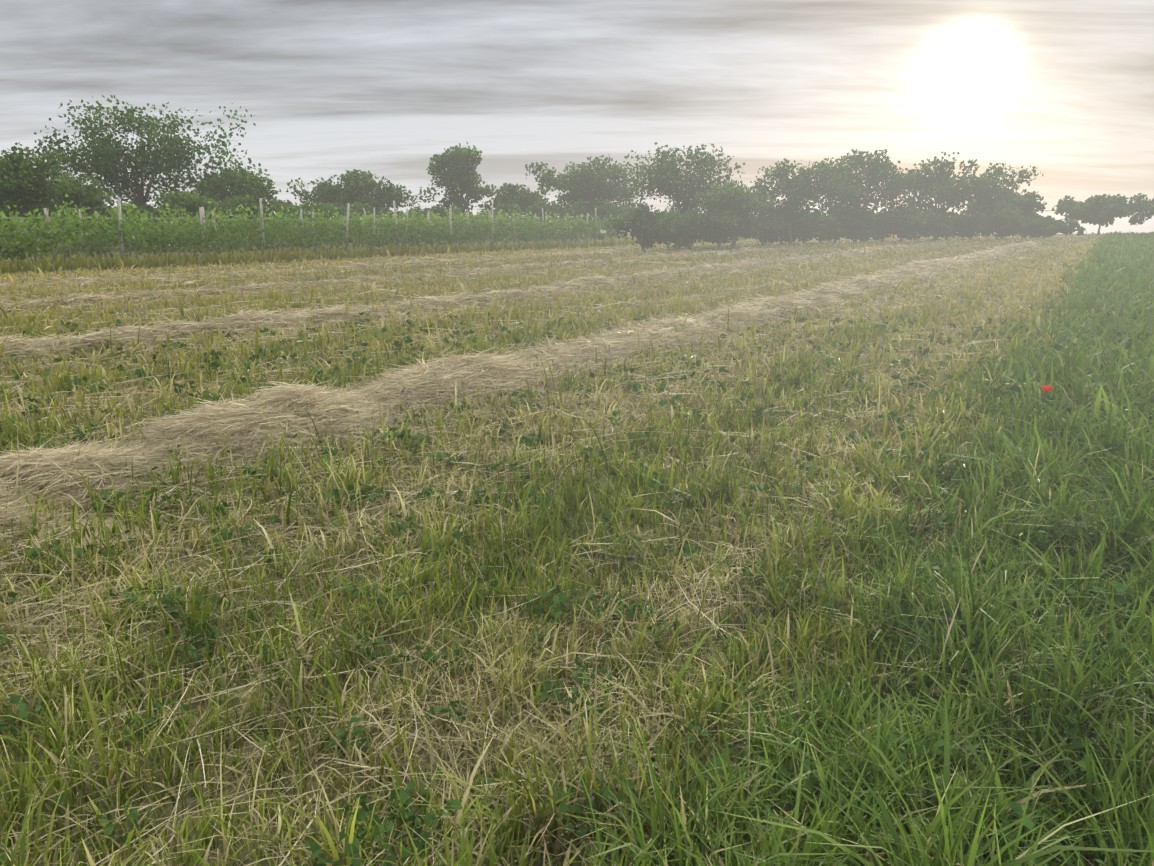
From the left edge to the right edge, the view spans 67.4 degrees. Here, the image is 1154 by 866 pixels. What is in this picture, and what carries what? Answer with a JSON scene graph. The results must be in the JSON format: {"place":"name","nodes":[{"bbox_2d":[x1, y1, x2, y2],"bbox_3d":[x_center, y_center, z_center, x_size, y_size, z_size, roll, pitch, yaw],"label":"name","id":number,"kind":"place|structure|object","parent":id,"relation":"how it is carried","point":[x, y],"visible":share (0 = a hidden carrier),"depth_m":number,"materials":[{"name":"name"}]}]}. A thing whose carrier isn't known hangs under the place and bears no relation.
{"place":"outdoors","nodes":[
{"label":"outdoors","id":0,"kind":"place"},
{"bbox_2d":[0,230,1153,865],"bbox_3d":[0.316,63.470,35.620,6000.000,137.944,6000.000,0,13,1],"label":"ground","id":1,"kind":"structure","parent":0,"point":[412,645],"depth_m":3.89,"materials":[{"name":"green plant"}]},
{"bbox_2d":[0,198,21,238],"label":"shrub","id":2,"kind":"object","parent":1,"relation":"on","point":[4,209],"visible":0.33,"depth_m":47.50,"materials":[{"name":"green plant"}]},
{"bbox_2d":[0,142,77,249],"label":"tree","id":3,"kind":"object","parent":1,"relation":"on","point":[24,185],"visible":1,"depth_m":48.70,"materials":[{"name":"green plant"}]},
{"bbox_2d":[33,201,72,250],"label":"shrub","id":4,"kind":"object","parent":1,"relation":"on","point":[45,205],"visible":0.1,"depth_m":54.24,"materials":[{"name":"green plant"}]},
{"bbox_2d":[40,172,113,248],"bbox_3d":[-32.627,-14.137,56.054,4.692,5.285,5.769,-9,16,-33],"label":"tree","id":5,"kind":"object","parent":1,"relation":"on","point":[89,196],"visible":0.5,"depth_m":54.93,"materials":[{"name":"green plant"}]},
{"bbox_2d":[62,201,134,250],"bbox_3d":[-30.235,-13.051,55.478,3.476,3.461,4.382,6,15,22],"label":"shrub","id":6,"kind":"object","parent":1,"relation":"on","point":[103,213],"visible":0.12,"depth_m":54.47,"materials":[{"name":"green plant"}]},
{"bbox_2d":[24,95,261,206],"bbox_3d":[-32.621,-19.652,66.577,16.351,10.962,16.002,-3,14,-13],"label":"tree","id":7,"kind":"object","parent":1,"relation":"on","point":[104,158],"visible":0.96,"depth_m":63.83,"materials":[{"name":"green plant"}]},
{"bbox_2d":[117,200,171,249],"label":"shrub","id":8,"kind":"object","parent":1,"relation":"on","point":[147,207],"visible":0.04,"depth_m":58.19,"materials":[{"name":"green plant"}]},
{"bbox_2d":[133,204,198,248],"bbox_3d":[-24.743,-12.391,53.084,3.639,3.275,4.568,0,13,1],"label":"shrub","id":9,"kind":"object","parent":1,"relation":"on","point":[157,213],"visible":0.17,"depth_m":52.21,"materials":[{"name":"green plant"}]},
{"bbox_2d":[142,189,219,248],"bbox_3d":[-27.220,-14.873,60.801,5.506,4.406,4.761,0,13,1],"label":"shrub","id":10,"kind":"object","parent":1,"relation":"on","point":[184,198],"visible":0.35,"depth_m":59.13,"materials":[{"name":"green plant"}]},
{"bbox_2d":[175,197,227,246],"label":"shrub","id":11,"kind":"object","parent":1,"relation":"on","point":[193,212],"visible":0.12,"depth_m":59.11,"materials":[{"name":"green plant"}]},
{"bbox_2d":[199,204,253,250],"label":"shrub","id":12,"kind":"object","parent":1,"relation":"on","point":[234,212],"visible":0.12,"depth_m":53.44,"materials":[{"name":"green plant"}]},
{"bbox_2d":[192,166,280,207],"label":"tree","id":13,"kind":"object","parent":1,"relation":"on","point":[261,190],"visible":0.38,"depth_m":72.84,"materials":[{"name":"green plant"}]},
{"bbox_2d":[213,194,280,249],"bbox_3d":[-21.073,-13.332,55.475,3.962,3.887,4.422,0,13,1],"label":"shrub","id":14,"kind":"object","parent":1,"relation":"on","point":[246,201],"visible":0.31,"depth_m":54.88,"materials":[{"name":"green plant"}]},
{"bbox_2d":[257,197,295,216],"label":"shrub","id":15,"kind":"object","parent":1,"relation":"on","point":[281,202],"visible":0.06,"depth_m":95.14,"materials":[{"name":"green plant"}]},
{"bbox_2d":[272,204,294,233],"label":"shrub","id":16,"kind":"object","parent":1,"relation":"on","point":[285,208],"visible":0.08,"depth_m":62.60,"materials":[{"name":"green plant"}]},
{"bbox_2d":[0,197,596,261],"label":"vineyard posts","id":17,"kind":"object","parent":1,"relation":"on","point":[202,214],"visible":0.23,"depth_m":42.86,"materials":[{"name":"grey wood"}]},
{"bbox_2d":[0,252,611,288],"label":"hay windrow","id":18,"kind":"object","parent":1,"relation":"on","point":[271,274],"visible":0.02,"depth_m":27.65,"materials":[{"name":"beige plant"}]},
{"bbox_2d":[278,200,336,241],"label":"shrub","id":19,"kind":"object","parent":1,"relation":"on","point":[306,206],"visible":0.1,"depth_m":54.87,"materials":[{"name":"green plant"}]},
{"bbox_2d":[0,194,627,269],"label":"vineyard vines","id":20,"kind":"object","parent":1,"relation":"on","point":[192,231],"visible":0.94,"depth_m":41.57,"materials":[{"name":"green plant"}]},
{"bbox_2d":[312,201,380,219],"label":"shrub","id":21,"kind":"object","parent":1,"relation":"on","point":[341,209],"visible":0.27,"depth_m":91.00,"materials":[{"name":"green plant"}]},
{"bbox_2d":[286,169,420,212],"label":"tree","id":22,"kind":"object","parent":1,"relation":"on","point":[358,189],"visible":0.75,"depth_m":99.41,"materials":[{"name":"green plant"}]},
{"bbox_2d":[356,205,393,219],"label":"shrub","id":23,"kind":"object","parent":1,"relation":"on","point":[384,211],"visible":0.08,"depth_m":96.67,"materials":[{"name":"green plant"}]},
{"bbox_2d":[5,250,767,311],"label":"hay windrow","id":24,"kind":"object","parent":1,"relation":"on","point":[212,295],"visible":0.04,"depth_m":21.35,"materials":[{"name":"beige plant"}]},
{"bbox_2d":[380,209,411,218],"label":"shrub","id":25,"kind":"object","parent":1,"relation":"on","point":[397,212],"visible":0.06,"depth_m":97.72,"materials":[{"name":"green plant"}]},
{"bbox_2d":[408,204,462,226],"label":"shrub","id":26,"kind":"object","parent":1,"relation":"on","point":[424,212],"visible":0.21,"depth_m":96.69,"materials":[{"name":"green plant"}]},
{"bbox_2d":[0,247,895,365],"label":"hay windrow","id":27,"kind":"object","parent":1,"relation":"on","point":[424,310],"visible":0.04,"depth_m":16.50,"materials":[{"name":"beige plant"}]},
{"bbox_2d":[418,141,489,214],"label":"tree","id":28,"kind":"object","parent":1,"relation":"on","point":[460,175],"visible":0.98,"depth_m":103.59,"materials":[{"name":"green plant"}]},
{"bbox_2d":[411,765,498,795],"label":"dock plant","id":29,"kind":"object","parent":1,"relation":"on","point":[423,791],"visible":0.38,"depth_m":2.46,"materials":[{"name":"green plant"}]},
{"bbox_2d":[452,210,512,225],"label":"shrub","id":30,"kind":"object","parent":1,"relation":"on","point":[503,212],"visible":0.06,"depth_m":92.40,"materials":[{"name":"green plant"}]},
{"bbox_2d":[480,202,522,222],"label":"shrub","id":31,"kind":"object","parent":1,"relation":"on","point":[502,206],"visible":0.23,"depth_m":99.59,"materials":[{"name":"green plant"}]},
{"bbox_2d":[478,183,550,229],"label":"tree","id":32,"kind":"object","parent":1,"relation":"on","point":[523,198],"visible":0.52,"depth_m":106.72,"materials":[{"name":"green plant"}]},
{"bbox_2d":[0,243,1034,550],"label":"hay windrow","id":33,"kind":"object","parent":1,"relation":"on","point":[60,511],"visible":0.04,"depth_m":5.03,"materials":[{"name":"beige plant"}]},
{"bbox_2d":[0,234,1073,666],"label":"hay windrows","id":34,"kind":"object","parent":1,"relation":"on","point":[418,382],"visible":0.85,"depth_m":8.69,"materials":[{"name":"beige plant"}]},
{"bbox_2d":[0,237,1103,865],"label":"loose hay","id":35,"kind":"object","parent":1,"relation":"on","point":[552,729],"visible":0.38,"depth_m":3.94,"materials":[{"name":"plant"}]},
{"bbox_2d":[521,201,583,237],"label":"shrub","id":36,"kind":"object","parent":1,"relation":"on","point":[535,207],"visible":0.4,"depth_m":93.98,"materials":[{"name":"green plant"}]},
{"bbox_2d":[0,310,1153,865],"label":"clover patches","id":37,"kind":"object","parent":1,"relation":"on","point":[314,848],"visible":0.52,"depth_m":4.02,"materials":[{"name":"green plant"}]},
{"bbox_2d":[0,257,1153,860],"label":"clover plants","id":38,"kind":"object","parent":1,"relation":"on","point":[588,593],"visible":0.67,"depth_m":3.59,"materials":[{"name":"green clover leaves"},{"name":"plant stems"}]},
{"bbox_2d":[551,198,616,235],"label":"shrub","id":39,"kind":"object","parent":1,"relation":"on","point":[584,210],"visible":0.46,"depth_m":98.66,"materials":[{"name":"green plant"}]},
{"bbox_2d":[525,154,647,234],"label":"tree","id":40,"kind":"object","parent":1,"relation":"on","point":[586,182],"visible":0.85,"depth_m":101.10,"materials":[{"name":"green plant"}]},
{"bbox_2d":[588,202,641,237],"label":"shrub","id":41,"kind":"object","parent":1,"relation":"on","point":[620,209],"visible":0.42,"depth_m":97.42,"materials":[{"name":"green plant"}]},
{"bbox_2d":[606,200,681,252],"bbox_3d":[3.810,-11.811,50.231,4.262,3.396,4.319,0,13,1],"label":"shrub","id":42,"kind":"object","parent":1,"relation":"on","point":[646,225],"visible":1,"depth_m":49.55,"materials":[{"name":"green plant"}]},
{"bbox_2d":[654,207,703,249],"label":"shrub","id":43,"kind":"object","parent":1,"relation":"on","point":[682,225],"visible":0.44,"depth_m":53.14,"materials":[{"name":"green plant"}]},
{"bbox_2d":[623,142,744,247],"bbox_3d":[7.617,-15.938,58.486,8.926,7.424,9.307,0,13,1],"label":"tree","id":44,"kind":"object","parent":1,"relation":"on","point":[663,179],"visible":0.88,"depth_m":58.08,"materials":[{"name":"green plant"}]},
{"bbox_2d":[656,207,732,249],"bbox_3d":[7.231,-12.892,55.230,5.251,3.006,4.230,0,13,1],"label":"shrub","id":45,"kind":"object","parent":1,"relation":"on","point":[689,239],"visible":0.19,"depth_m":54.35,"materials":[{"name":"green plant"}]},
{"bbox_2d":[625,740,779,826],"bbox_3d":[0.356,1.003,2.423,0.433,0.092,0.341,6,15,22],"label":"dock plant","id":46,"kind":"object","parent":1,"relation":"on","point":[717,757],"visible":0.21,"depth_m":2.47,"materials":[{"name":"green plant"}]},
{"bbox_2d":[684,212,732,247],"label":"shrub","id":47,"kind":"object","parent":1,"relation":"on","point":[719,241],"visible":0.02,"depth_m":57.38,"materials":[{"name":"green plant"}]},
{"bbox_2d":[694,180,776,249],"bbox_3d":[9.740,-13.178,53.209,5.048,4.564,4.725,0,13,1],"label":"tree","id":48,"kind":"object","parent":1,"relation":"on","point":[735,208],"visible":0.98,"depth_m":52.84,"materials":[{"name":"green plant"}]},
{"bbox_2d":[721,211,767,246],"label":"shrub","id":49,"kind":"object","parent":1,"relation":"on","point":[724,240],"visible":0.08,"depth_m":61.26,"materials":[{"name":"green plant"}]},
{"bbox_2d":[741,214,787,245],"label":"shrub","id":50,"kind":"object","parent":1,"relation":"on","point":[774,230],"visible":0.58,"depth_m":63.26,"materials":[{"name":"green plant"}]},
{"bbox_2d":[753,204,825,243],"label":"shrub","id":51,"kind":"object","parent":1,"relation":"on","point":[796,226],"visible":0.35,"depth_m":66.11,"materials":[{"name":"green plant"}]},
{"bbox_2d":[749,158,866,244],"bbox_3d":[16.494,-16.809,63.771,9.349,6.482,9.202,0,13,1],"label":"tree","id":52,"kind":"object","parent":1,"relation":"on","point":[802,192],"visible":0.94,"depth_m":62.39,"materials":[{"name":"green plant"}]},
{"bbox_2d":[786,211,837,242],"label":"shrub","id":53,"kind":"object","parent":1,"relation":"on","point":[820,227],"visible":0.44,"depth_m":68.30,"materials":[{"name":"green plant"}]},
{"bbox_2d":[797,823,881,858],"bbox_3d":[0.651,1.057,2.213,0.227,0.069,0.256,6,15,24],"label":"dock plant","id":54,"kind":"object","parent":1,"relation":"on","point":[859,852],"visible":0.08,"depth_m":2.22,"materials":[{"name":"green plant"}]},
{"bbox_2d":[821,213,867,242],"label":"shrub","id":55,"kind":"object","parent":1,"relation":"on","point":[838,229],"visible":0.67,"depth_m":70.11,"materials":[{"name":"green plant"}]},
{"bbox_2d":[825,205,880,242],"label":"shrub","id":56,"kind":"object","parent":1,"relation":"on","point":[868,224],"visible":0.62,"depth_m":69.99,"materials":[{"name":"green plant"}]},
{"bbox_2d":[799,148,919,242],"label":"tree","id":57,"kind":"object","parent":1,"relation":"on","point":[875,167],"visible":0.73,"depth_m":69.80,"materials":[{"name":"green plant"}]},
{"bbox_2d":[871,211,914,241],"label":"shrub","id":58,"kind":"object","parent":1,"relation":"on","point":[881,235],"visible":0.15,"depth_m":74.60,"materials":[{"name":"green plant"}]},
{"bbox_2d":[877,205,934,240],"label":"shrub","id":59,"kind":"object","parent":1,"relation":"on","point":[914,225],"visible":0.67,"depth_m":73.61,"materials":[{"name":"green plant"}]},
{"bbox_2d":[915,210,967,239],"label":"shrub","id":60,"kind":"object","parent":1,"relation":"on","point":[941,223],"visible":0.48,"depth_m":78.44,"materials":[{"name":"green plant"}]},
{"bbox_2d":[874,152,1042,239],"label":"tree","id":61,"kind":"object","parent":1,"relation":"on","point":[941,187],"visible":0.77,"depth_m":78.19,"materials":[{"name":"green plant"}]},
{"bbox_2d":[930,210,986,238],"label":"shrub","id":62,"kind":"object","parent":1,"relation":"on","point":[972,222],"visible":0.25,"depth_m":79.89,"materials":[{"name":"green plant"}]},
{"bbox_2d":[943,220,989,238],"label":"shrub","id":63,"kind":"object","parent":1,"relation":"on","point":[982,231],"visible":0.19,"depth_m":81.97,"materials":[{"name":"green plant"}]},
{"bbox_2d":[940,783,1056,865],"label":"dock plant","id":64,"kind":"object","parent":1,"relation":"on","point":[957,811],"visible":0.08,"depth_m":2.26,"materials":[{"name":"green plant"}]},
{"bbox_2d":[959,189,1046,238],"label":"tree","id":65,"kind":"object","parent":1,"relation":"on","point":[1027,203],"visible":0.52,"depth_m":86.90,"materials":[{"name":"green plant"}]},
{"bbox_2d":[978,208,1029,238],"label":"shrub","id":66,"kind":"object","parent":1,"relation":"on","point":[1005,222],"visible":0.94,"depth_m":82.08,"materials":[{"name":"green plant"}]},
{"bbox_2d":[1014,212,1046,238],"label":"shrub","id":67,"kind":"object","parent":1,"relation":"on","point":[1035,221],"visible":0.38,"depth_m":86.15,"materials":[{"name":"green plant"}]},
{"bbox_2d":[1041,386,1052,419],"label":"poppy","id":68,"kind":"object","parent":1,"relation":"on","point":[1046,388],"visible":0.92,"depth_m":6.30,"materials":[{"name":"red plant"}]},
{"bbox_2d":[1012,215,1086,238],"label":"shrub","id":69,"kind":"object","parent":1,"relation":"on","point":[1055,227],"visible":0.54,"depth_m":86.10,"materials":[{"name":"green plant"}]},
{"bbox_2d":[1052,193,1151,234],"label":"tree","id":70,"kind":"object","parent":1,"relation":"on","point":[1101,210],"visible":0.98,"depth_m":105.22,"materials":[{"name":"green plant"}]},
{"bbox_2d":[1135,198,1153,220],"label":"tree","id":71,"kind":"object","parent":1,"relation":"on","point":[1149,214],"visible":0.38,"depth_m":106.07,"materials":[{"name":"green plant"}]},
{"bbox_2d":[0,0,1153,233],"label":"sky","id":72,"kind":"structure","parent":0,"point":[1064,89],"materials":[{"name":"grey"}]}
]}

